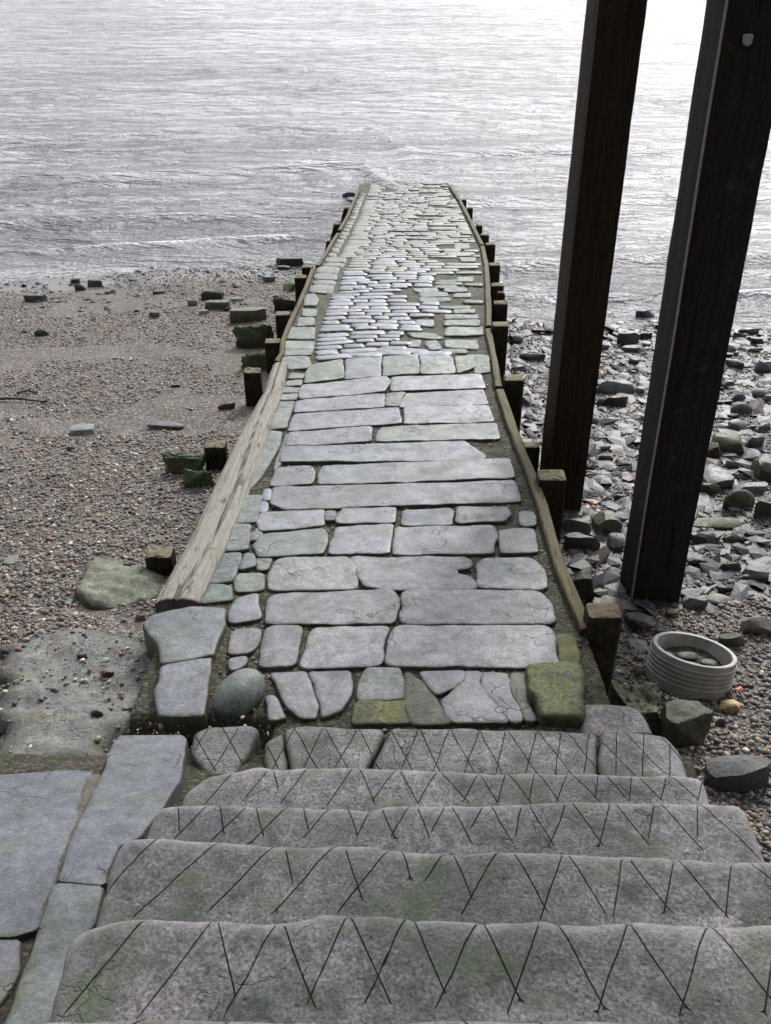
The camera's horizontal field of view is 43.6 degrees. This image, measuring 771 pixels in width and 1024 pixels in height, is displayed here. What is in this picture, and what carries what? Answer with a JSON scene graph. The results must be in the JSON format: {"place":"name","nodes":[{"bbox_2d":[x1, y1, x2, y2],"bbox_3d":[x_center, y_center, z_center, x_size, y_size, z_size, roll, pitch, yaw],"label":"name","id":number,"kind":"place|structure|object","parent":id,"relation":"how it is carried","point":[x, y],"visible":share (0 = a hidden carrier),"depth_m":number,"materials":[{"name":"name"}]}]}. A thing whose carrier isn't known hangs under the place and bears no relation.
{"place":"outdoors","nodes":[
{"label":"outdoors","id":0,"kind":"place"},
{"bbox_2d":[0,0,770,327],"bbox_3d":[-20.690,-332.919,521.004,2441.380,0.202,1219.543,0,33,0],"label":"water","id":1,"kind":"structure","parent":0,"point":[136,134],"depth_m":21.46,"materials":[{"name":"liquid"}]},
{"bbox_2d":[0,263,770,852],"bbox_3d":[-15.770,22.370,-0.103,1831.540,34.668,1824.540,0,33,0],"label":"beach","id":2,"kind":"structure","parent":0,"point":[144,411],"depth_m":8.03,"materials":[{"name":"gravel"}]},
{"bbox_2d":[2,555,17,563],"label":"pebble","id":3,"kind":"object","parent":2,"relation":"on","point":[11,559],"visible":1,"depth_m":5.28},
{"bbox_2d":[0,397,47,401],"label":"stick","id":4,"kind":"object","parent":2,"relation":"on","point":[8,398],"visible":1,"depth_m":8.06,"materials":[{"name":"wood"}]},
{"bbox_2d":[23,294,46,301],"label":"rock","id":5,"kind":"object","parent":2,"relation":"on","point":[33,297],"visible":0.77,"depth_m":12.10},
{"bbox_2d":[0,628,148,755],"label":"concrete apron","id":6,"kind":"object","parent":2,"relation":"on","point":[59,731],"visible":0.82,"depth_m":4.04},
{"bbox_2d":[20,709,53,724],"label":"pebble","id":7,"kind":"object","parent":6,"relation":"on","point":[39,716],"visible":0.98,"depth_m":3.84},
{"bbox_2d":[0,630,146,755],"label":"apron grit","id":8,"kind":"object","parent":6,"relation":"on","point":[97,739],"visible":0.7,"depth_m":4.11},
{"bbox_2d":[69,424,94,434],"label":"rock","id":9,"kind":"object","parent":2,"relation":"on","point":[82,429],"visible":1,"depth_m":7.32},
{"bbox_2d":[87,279,102,286],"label":"rock","id":10,"kind":"object","parent":2,"relation":"on","point":[94,282],"visible":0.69,"depth_m":12.80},
{"bbox_2d":[74,556,166,609],"bbox_3d":[-1.370,0.444,5.064,0.482,0.348,0.567,0,33,0],"label":"rock","id":11,"kind":"object","parent":2,"relation":"on","point":[109,581],"visible":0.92,"depth_m":4.94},
{"bbox_2d":[0,754,264,966],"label":"rubble bedding","id":12,"kind":"object","parent":2,"relation":"on","point":[195,775],"visible":0.11,"depth_m":3.42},
{"bbox_2d":[0,939,22,1008],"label":"paving slab","id":13,"kind":"structure","parent":12,"relation":"on","point":[11,959],"depth_m":2.30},
{"bbox_2d":[0,965,25,1023],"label":"paving slab","id":14,"kind":"structure","parent":12,"relation":"on","point":[5,1009],"depth_m":2.18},
{"bbox_2d":[0,770,92,940],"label":"paving slab","id":15,"kind":"structure","parent":12,"relation":"on","point":[39,812],"depth_m":2.90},
{"bbox_2d":[4,883,104,1023],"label":"paving slab","id":16,"kind":"structure","parent":12,"relation":"on","point":[70,913],"depth_m":2.33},
{"bbox_2d":[37,774,100,919],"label":"paving slab","id":17,"kind":"structure","parent":12,"relation":"on","point":[92,780],"depth_m":3.08,"materials":[{"name":"stone"}]},
{"bbox_2d":[57,735,189,894],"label":"paving slab","id":18,"kind":"structure","parent":12,"relation":"on","point":[139,786],"depth_m":3.07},
{"bbox_2d":[0,263,295,332],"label":"flints","id":19,"kind":"object","parent":2,"relation":"on","point":[112,291],"visible":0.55,"depth_m":12.59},
{"bbox_2d":[0,263,313,754],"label":"pebbles","id":20,"kind":"object","parent":2,"relation":"on","point":[14,628],"visible":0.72,"depth_m":6.43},
{"bbox_2d":[145,546,176,575],"bbox_3d":[-1.192,0.467,5.248,0.142,0.631,0.114,0,33,0],"label":"timber post","id":21,"kind":"object","parent":2,"relation":"on","point":[161,560],"visible":0.38,"depth_m":5.07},
{"bbox_2d":[146,420,184,429],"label":"rock","id":22,"kind":"object","parent":2,"relation":"on","point":[161,424],"visible":1,"depth_m":7.38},
{"bbox_2d":[160,450,205,473],"bbox_3d":[-1.351,-0.297,6.453,0.302,0.230,0.103,3,33,4],"label":"rock","id":23,"kind":"object","parent":2,"relation":"on","point":[176,463],"visible":0.69,"depth_m":6.40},
{"bbox_2d":[142,606,226,667],"bbox_3d":[-0.893,0.601,4.249,0.372,0.245,0.481,0,33,0],"label":"flagstone","id":24,"kind":"object","parent":2,"relation":"on","point":[184,634],"visible":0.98,"depth_m":4.21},
{"bbox_2d":[182,468,214,487],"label":"rock","id":25,"kind":"object","parent":2,"relation":"on","point":[194,479],"visible":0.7,"depth_m":6.20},
{"bbox_2d":[201,290,223,299],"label":"rock","id":26,"kind":"object","parent":2,"relation":"on","point":[211,294],"visible":0.73,"depth_m":11.68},
{"bbox_2d":[204,440,227,469],"bbox_3d":[-1.136,-0.172,6.612,0.142,0.691,0.114,0,33,0],"label":"timber post","id":27,"kind":"object","parent":2,"relation":"on","point":[216,452],"visible":0.44,"depth_m":6.42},
{"bbox_2d":[205,300,230,309],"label":"rock","id":28,"kind":"object","parent":2,"relation":"on","point":[215,304],"visible":0.88,"depth_m":11.15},
{"bbox_2d":[217,402,234,409],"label":"rock","id":29,"kind":"object","parent":2,"relation":"on","point":[223,406],"visible":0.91,"depth_m":7.76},
{"bbox_2d":[230,307,266,323],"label":"rock","id":30,"kind":"object","parent":2,"relation":"on","point":[244,314],"visible":0.72,"depth_m":10.59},
{"bbox_2d":[232,323,273,348],"bbox_3d":[-1.312,-1.685,9.653,0.426,0.441,0.157,0,33,0],"label":"rock","id":31,"kind":"object","parent":2,"relation":"on","point":[254,336],"visible":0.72,"depth_m":9.56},
{"bbox_2d":[243,367,262,406],"bbox_3d":[-1.068,-0.812,7.931,0.136,0.792,0.109,0,33,0],"label":"timber post","id":32,"kind":"object","parent":2,"relation":"on","point":[253,385],"visible":0.49,"depth_m":7.74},
{"bbox_2d":[241,352,265,369],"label":"rock","id":33,"kind":"object","parent":2,"relation":"on","point":[255,360],"visible":0.48,"depth_m":8.74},
{"bbox_2d":[264,338,280,373],"bbox_3d":[-1.000,-1.185,8.751,0.139,0.806,0.112,0,33,0],"label":"timber post","id":34,"kind":"object","parent":2,"relation":"on","point":[272,346],"visible":0.41,"depth_m":8.54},
{"bbox_2d":[275,311,289,338],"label":"timber post","id":35,"kind":"object","parent":2,"relation":"on","point":[282,318],"visible":0.33,"depth_m":9.19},
{"bbox_2d":[272,295,295,310],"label":"rock","id":36,"kind":"object","parent":2,"relation":"on","point":[281,303],"visible":0.73,"depth_m":11.06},
{"bbox_2d":[283,279,294,291],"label":"rock","id":37,"kind":"object","parent":2,"relation":"on","point":[288,285],"visible":0.79,"depth_m":12.26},
{"bbox_2d":[276,257,303,266],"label":"rock","id":38,"kind":"object","parent":2,"relation":"on","point":[293,261],"visible":0.62,"depth_m":13.88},
{"bbox_2d":[294,275,306,303],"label":"timber post","id":39,"kind":"object","parent":2,"relation":"on","point":[300,281],"visible":0.34,"depth_m":10.42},
{"bbox_2d":[302,265,312,276],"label":"timber post","id":40,"kind":"object","parent":2,"relation":"on","point":[306,269],"visible":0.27,"depth_m":10.91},
{"bbox_2d":[130,179,610,754],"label":"causeway","id":41,"kind":"structure","parent":2,"relation":"on","point":[394,301],"depth_m":5.19,"materials":[{"name":"stone"}]},
{"bbox_2d":[153,658,213,747],"bbox_3d":[-0.812,0.767,3.885,0.222,0.225,0.400,-3,33,-4],"label":"flagstone","id":42,"kind":"object","parent":41,"relation":"on","point":[181,693],"visible":0.93,"depth_m":3.77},
{"bbox_2d":[155,362,287,613],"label":"timber beam","id":43,"kind":"structure","parent":41,"relation":"on","point":[187,583],"depth_m":5.38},
{"bbox_2d":[214,668,265,721],"bbox_3d":[-0.578,0.725,3.816,0.173,0.167,0.267,18,37,25],"label":"boulder","id":44,"kind":"object","parent":41,"relation":"on","point":[239,693],"visible":0.98,"depth_m":3.75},
{"bbox_2d":[274,268,314,363],"bbox_3d":[-0.849,-1.812,9.323,0.082,0.624,3.075,1,33,1],"label":"edge board","id":45,"kind":"object","parent":41,"relation":"attached to","point":[290,323],"visible":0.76,"depth_m":8.94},
{"bbox_2d":[315,233,338,267],"bbox_3d":[-0.692,-3.076,11.839,0.061,0.665,2.226,2,33,3],"label":"edge board","id":46,"kind":"object","parent":41,"relation":"attached to","point":[327,251],"visible":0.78,"depth_m":11.50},
{"bbox_2d":[338,189,359,232],"bbox_3d":[-0.541,-4.640,15.189,0.064,0.974,4.518,1,33,2],"label":"edge board","id":47,"kind":"object","parent":41,"relation":"attached to","point":[341,227],"visible":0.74,"depth_m":14.61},
{"bbox_2d":[136,368,609,746],"bbox_3d":[-0.040,-0.149,5.685,1.869,0.631,4.711,0,33,0],"label":"joint grit","id":48,"kind":"object","parent":41,"relation":"on","point":[160,726],"visible":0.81,"depth_m":4.28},
{"bbox_2d":[449,186,483,246],"bbox_3d":[1.200,-4.427,14.771,0.113,1.260,6.059,0,33,0],"label":"edge board","id":49,"kind":"object","parent":41,"relation":"attached to","point":[468,218],"visible":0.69,"depth_m":14.12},
{"bbox_2d":[480,246,491,328],"bbox_3d":[1.071,-2.297,10.361,0.083,0.790,3.467,2,33,4],"label":"edge board","id":50,"kind":"object","parent":41,"relation":"attached to","point":[488,313],"visible":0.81,"depth_m":9.70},
{"bbox_2d":[485,328,502,390],"bbox_3d":[0.892,-1.125,8.080,0.065,0.562,1.484,1,33,2],"label":"edge board","id":51,"kind":"object","parent":41,"relation":"attached to","point":[496,376],"visible":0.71,"depth_m":7.87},
{"bbox_2d":[495,389,585,635],"bbox_3d":[0.878,-0.032,5.855,0.091,0.855,3.305,0,33,0],"label":"edge board","id":52,"kind":"object","parent":41,"relation":"attached to","point":[571,597],"visible":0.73,"depth_m":5.23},
{"bbox_2d":[580,705,651,737],"bbox_3d":[0.871,1.014,3.824,0.281,0.528,0.195,0,33,0],"label":"kerb stone","id":53,"kind":"object","parent":41,"relation":"on","point":[599,721],"visible":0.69,"depth_m":3.68,"materials":[{"name":"stone"}]},
{"bbox_2d":[45,726,770,1023],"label":"stone steps","id":54,"kind":"structure","parent":2,"relation":"on","point":[322,875],"depth_m":2.39,"materials":[{"name":"stone"}]},
{"bbox_2d":[485,242,494,263],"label":"timber post","id":55,"kind":"object","parent":2,"relation":"on","point":[490,249],"visible":0.3,"depth_m":11.73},
{"bbox_2d":[488,262,499,283],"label":"timber post","id":56,"kind":"object","parent":2,"relation":"on","point":[494,270],"visible":0.24,"depth_m":10.74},
{"bbox_2d":[490,283,503,318],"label":"timber post","id":57,"kind":"object","parent":2,"relation":"on","point":[496,288],"visible":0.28,"depth_m":10.01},
{"bbox_2d":[491,322,508,383],"bbox_3d":[1.021,-1.088,8.950,0.142,1.408,0.114,0,33,0],"label":"timber post","id":58,"kind":"object","parent":2,"relation":"on","point":[499,330],"visible":0.33,"depth_m":8.61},
{"bbox_2d":[492,300,507,321],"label":"timber post","id":59,"kind":"object","parent":2,"relation":"on","point":[499,310],"visible":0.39,"depth_m":9.33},
{"bbox_2d":[502,374,523,433],"bbox_3d":[0.983,-0.477,7.742,0.154,1.337,0.123,0,33,0],"label":"timber post","id":60,"kind":"object","parent":2,"relation":"on","point":[513,386],"visible":0.38,"depth_m":7.40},
{"bbox_2d":[523,442,539,472],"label":"timber post","id":61,"kind":"object","parent":2,"relation":"on","point":[532,450],"visible":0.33,"depth_m":6.99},
{"bbox_2d":[519,353,545,360],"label":"rock","id":62,"kind":"object","parent":2,"relation":"on","point":[530,356],"visible":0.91,"depth_m":10.73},
{"bbox_2d":[536,470,566,543],"bbox_3d":[0.981,0.333,6.044,0.167,1.331,0.133,0,33,0],"label":"timber post","id":63,"kind":"object","parent":2,"relation":"on","point":[552,484],"visible":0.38,"depth_m":5.69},
{"bbox_2d":[562,518,590,534],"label":"rock","id":64,"kind":"object","parent":2,"relation":"on","point":[578,525],"visible":0.65,"depth_m":6.85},
{"bbox_2d":[563,532,600,550],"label":"rock","id":65,"kind":"object","parent":2,"relation":"on","point":[575,540],"visible":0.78,"depth_m":6.61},
{"bbox_2d":[572,567,593,603],"bbox_3d":[1.202,0.496,6.040,0.190,0.333,0.204,0,33,0],"label":"rock","id":66,"kind":"object","parent":2,"relation":"on","point":[582,579],"visible":0.5,"depth_m":5.92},
{"bbox_2d":[540,0,647,509],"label":"timber pile","id":67,"kind":"object","parent":2,"relation":"on","point":[611,49],"visible":0.81,"depth_m":6.03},
{"bbox_2d":[583,603,621,699],"bbox_3d":[0.958,0.965,4.579,0.152,1.283,0.114,0,33,0],"label":"timber post","id":68,"kind":"object","parent":2,"relation":"on","point":[603,622],"visible":0.38,"depth_m":4.25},
{"bbox_2d":[591,510,622,533],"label":"rock","id":69,"kind":"object","parent":2,"relation":"on","point":[602,521],"visible":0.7,"depth_m":6.88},
{"bbox_2d":[596,379,632,393],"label":"rock","id":70,"kind":"object","parent":2,"relation":"on","point":[610,386],"visible":0.72,"depth_m":9.66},
{"bbox_2d":[607,533,624,552],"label":"rock","id":71,"kind":"object","parent":2,"relation":"on","point":[616,542],"visible":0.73,"depth_m":6.63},
{"bbox_2d":[605,395,627,406],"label":"rock","id":72,"kind":"object","parent":2,"relation":"on","point":[619,400],"visible":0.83,"depth_m":9.24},
{"bbox_2d":[621,345,640,352],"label":"rock","id":73,"kind":"object","parent":2,"relation":"on","point":[632,348],"visible":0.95,"depth_m":10.94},
{"bbox_2d":[609,681,660,735],"bbox_3d":[1.215,0.997,4.795,0.262,0.355,0.341,0,33,0],"label":"concrete mass","id":74,"kind":"object","parent":2,"relation":"on","point":[644,699],"visible":0.62,"depth_m":4.68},
{"bbox_2d":[505,312,770,614],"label":"rubble","id":75,"kind":"object","parent":2,"relation":"on","point":[609,588],"visible":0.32,"depth_m":7.71,"materials":[{"name":"stone"}]},
{"bbox_2d":[509,333,523,343],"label":"rock","id":76,"kind":"object","parent":75,"relation":"on","point":[516,338],"visible":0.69,"depth_m":11.25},
{"bbox_2d":[617,332,639,345],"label":"rock","id":77,"kind":"object","parent":75,"relation":"on","point":[627,338],"visible":0.81,"depth_m":11.21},
{"bbox_2d":[505,319,770,862],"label":"pebbles","id":78,"kind":"object","parent":2,"relation":"on","point":[761,736],"visible":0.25,"depth_m":5.45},
{"bbox_2d":[623,612,653,632],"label":"rock","id":79,"kind":"object","parent":2,"relation":"on","point":[635,621],"visible":0.89,"depth_m":5.60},
{"bbox_2d":[628,639,648,653],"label":"rock","id":80,"kind":"object","parent":2,"relation":"on","point":[642,646],"visible":0.98,"depth_m":5.44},
{"bbox_2d":[632,669,645,675],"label":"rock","id":81,"kind":"object","parent":2,"relation":"on","point":[637,672],"visible":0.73,"depth_m":5.19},
{"bbox_2d":[635,309,654,317],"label":"rock","id":82,"kind":"object","parent":2,"relation":"on","point":[646,313],"visible":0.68,"depth_m":12.24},
{"bbox_2d":[664,609,678,617],"bbox_3d":[1.719,0.627,5.794,0.083,0.092,0.042,-5,33,-8],"label":"brick fragment","id":83,"kind":"object","parent":2,"relation":"on","point":[672,613],"visible":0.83,"depth_m":5.77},
{"bbox_2d":[659,699,712,747],"bbox_3d":[1.430,1.065,4.667,0.248,0.313,0.206,0,33,0],"label":"rock","id":84,"kind":"object","parent":2,"relation":"on","point":[685,723],"visible":0.69,"depth_m":4.56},
{"bbox_2d":[646,631,736,701],"bbox_3d":[1.620,0.814,5.117,0.459,0.317,0.468,0,33,0],"label":"pipe collar","id":85,"kind":"object","parent":2,"relation":"on","point":[672,674],"visible":0.9,"depth_m":4.97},
{"bbox_2d":[664,646,721,665],"bbox_3d":[1.633,0.829,5.172,0.362,0.050,0.362,0,33,0],"label":"silt","id":86,"kind":"object","parent":2,"relation":"on","point":[702,654],"visible":0.26,"depth_m":5.24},
{"bbox_2d":[675,652,697,659],"bbox_3d":[1.620,0.774,5.194,0.118,0.020,0.064,0,33,0],"label":"stone chip","id":87,"kind":"object","parent":86,"relation":"on","point":[688,655],"visible":0.98,"depth_m":5.18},
{"bbox_2d":[699,659,717,665],"bbox_3d":[1.722,0.806,5.145,0.098,0.020,0.064,0,33,0],"label":"stone chip","id":88,"kind":"object","parent":86,"relation":"on","point":[708,662],"visible":0.82,"depth_m":5.13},
{"bbox_2d":[682,597,707,609],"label":"rock","id":89,"kind":"object","parent":2,"relation":"on","point":[691,603],"visible":0.92,"depth_m":5.86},
{"bbox_2d":[620,0,770,602],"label":"timber pile","id":90,"kind":"object","parent":2,"relation":"on","point":[737,138],"visible":0.84,"depth_m":4.88,"materials":[{"name":"wood"}]},
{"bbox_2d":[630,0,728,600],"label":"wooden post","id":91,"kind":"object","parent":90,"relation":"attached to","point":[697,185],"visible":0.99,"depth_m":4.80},
{"bbox_2d":[687,556,707,566],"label":"rock","id":92,"kind":"object","parent":2,"relation":"on","point":[694,561],"visible":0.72,"depth_m":6.39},
{"bbox_2d":[693,532,715,543],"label":"rock","id":93,"kind":"object","parent":2,"relation":"on","point":[706,537],"visible":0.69,"depth_m":6.71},
{"bbox_2d":[697,492,714,512],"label":"rock","id":94,"kind":"object","parent":2,"relation":"on","point":[705,499],"visible":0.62,"depth_m":7.30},
{"bbox_2d":[700,483,719,494],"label":"rock","id":95,"kind":"object","parent":2,"relation":"on","point":[709,488],"visible":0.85,"depth_m":7.44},
{"bbox_2d":[707,442,720,457],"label":"rock","id":96,"kind":"object","parent":2,"relation":"on","point":[714,450],"visible":0.7,"depth_m":8.08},
{"bbox_2d":[693,517,740,530],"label":"rock","id":97,"kind":"object","parent":2,"relation":"on","point":[722,523],"visible":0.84,"depth_m":6.95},
{"bbox_2d":[703,464,734,489],"bbox_3d":[2.612,-0.238,7.626,0.229,0.184,0.283,0,33,0],"label":"rock","id":98,"kind":"object","parent":2,"relation":"on","point":[722,478],"visible":0.61,"depth_m":7.53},
{"bbox_2d":[705,593,732,603],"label":"rock","id":99,"kind":"object","parent":2,"relation":"on","point":[715,598],"visible":0.93,"depth_m":5.95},
{"bbox_2d":[717,584,733,593],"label":"rock","id":100,"kind":"object","parent":2,"relation":"on","point":[721,588],"visible":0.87,"depth_m":6.04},
{"bbox_2d":[711,432,743,454],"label":"rock","id":101,"kind":"object","parent":2,"relation":"on","point":[725,441],"visible":0.59,"depth_m":8.14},
{"bbox_2d":[719,699,739,712],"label":"rock","id":102,"kind":"object","parent":2,"relation":"on","point":[729,705],"visible":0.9,"depth_m":4.85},
{"bbox_2d":[720,562,741,570],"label":"rock","id":103,"kind":"object","parent":2,"relation":"on","point":[732,566],"visible":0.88,"depth_m":6.33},
{"bbox_2d":[718,633,744,647],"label":"rock","id":104,"kind":"object","parent":2,"relation":"on","point":[732,640],"visible":0.72,"depth_m":5.41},
{"bbox_2d":[722,534,745,543],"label":"rock","id":105,"kind":"object","parent":2,"relation":"on","point":[733,538],"visible":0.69,"depth_m":6.76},
{"bbox_2d":[725,359,744,368],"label":"rock","id":106,"kind":"object","parent":2,"relation":"on","point":[736,363],"visible":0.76,"depth_m":10.25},
{"bbox_2d":[704,754,770,793],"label":"rock","id":107,"kind":"object","parent":2,"relation":"on","point":[743,773],"visible":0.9,"depth_m":4.25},
{"bbox_2d":[728,419,746,430],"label":"rock","id":108,"kind":"object","parent":2,"relation":"on","point":[738,424],"visible":0.62,"depth_m":8.65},
{"bbox_2d":[722,489,754,509],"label":"rock","id":109,"kind":"object","parent":2,"relation":"on","point":[742,498],"visible":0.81,"depth_m":7.17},
{"bbox_2d":[730,403,752,413],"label":"rock","id":110,"kind":"object","parent":2,"relation":"on","point":[742,408],"visible":0.8,"depth_m":8.96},
{"bbox_2d":[738,327,758,333],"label":"rock","id":111,"kind":"object","parent":2,"relation":"on","point":[748,330],"visible":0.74,"depth_m":11.74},
{"bbox_2d":[732,482,768,493],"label":"rock","id":112,"kind":"object","parent":2,"relation":"on","point":[757,487],"visible":0.66,"depth_m":7.44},
{"bbox_2d":[741,448,760,460],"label":"rock","id":113,"kind":"object","parent":2,"relation":"on","point":[751,454],"visible":0.52,"depth_m":8.01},
{"bbox_2d":[740,564,769,583],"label":"rock","id":114,"kind":"object","parent":2,"relation":"on","point":[755,572],"visible":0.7,"depth_m":6.21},
{"bbox_2d":[745,436,764,448],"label":"rock","id":115,"kind":"object","parent":2,"relation":"on","point":[755,441],"visible":0.7,"depth_m":8.22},
{"bbox_2d":[744,530,765,536],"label":"rock","id":116,"kind":"object","parent":2,"relation":"on","point":[754,533],"visible":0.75,"depth_m":6.82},
{"bbox_2d":[740,615,770,635],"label":"rock","id":117,"kind":"object","parent":2,"relation":"on","point":[757,625],"visible":0.87,"depth_m":5.55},
{"bbox_2d":[752,388,768,397],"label":"rock","id":118,"kind":"object","parent":2,"relation":"on","point":[759,392],"visible":0.85,"depth_m":9.43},
{"bbox_2d":[752,453,770,480],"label":"rock","id":119,"kind":"object","parent":2,"relation":"on","point":[761,466],"visible":0.81,"depth_m":7.69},
{"bbox_2d":[753,501,770,517],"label":"rock","id":120,"kind":"object","parent":2,"relation":"on","point":[762,508],"visible":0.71,"depth_m":7.05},
{"bbox_2d":[753,360,770,372],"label":"rock","id":121,"kind":"object","parent":2,"relation":"on","point":[763,366],"visible":0.7,"depth_m":10.21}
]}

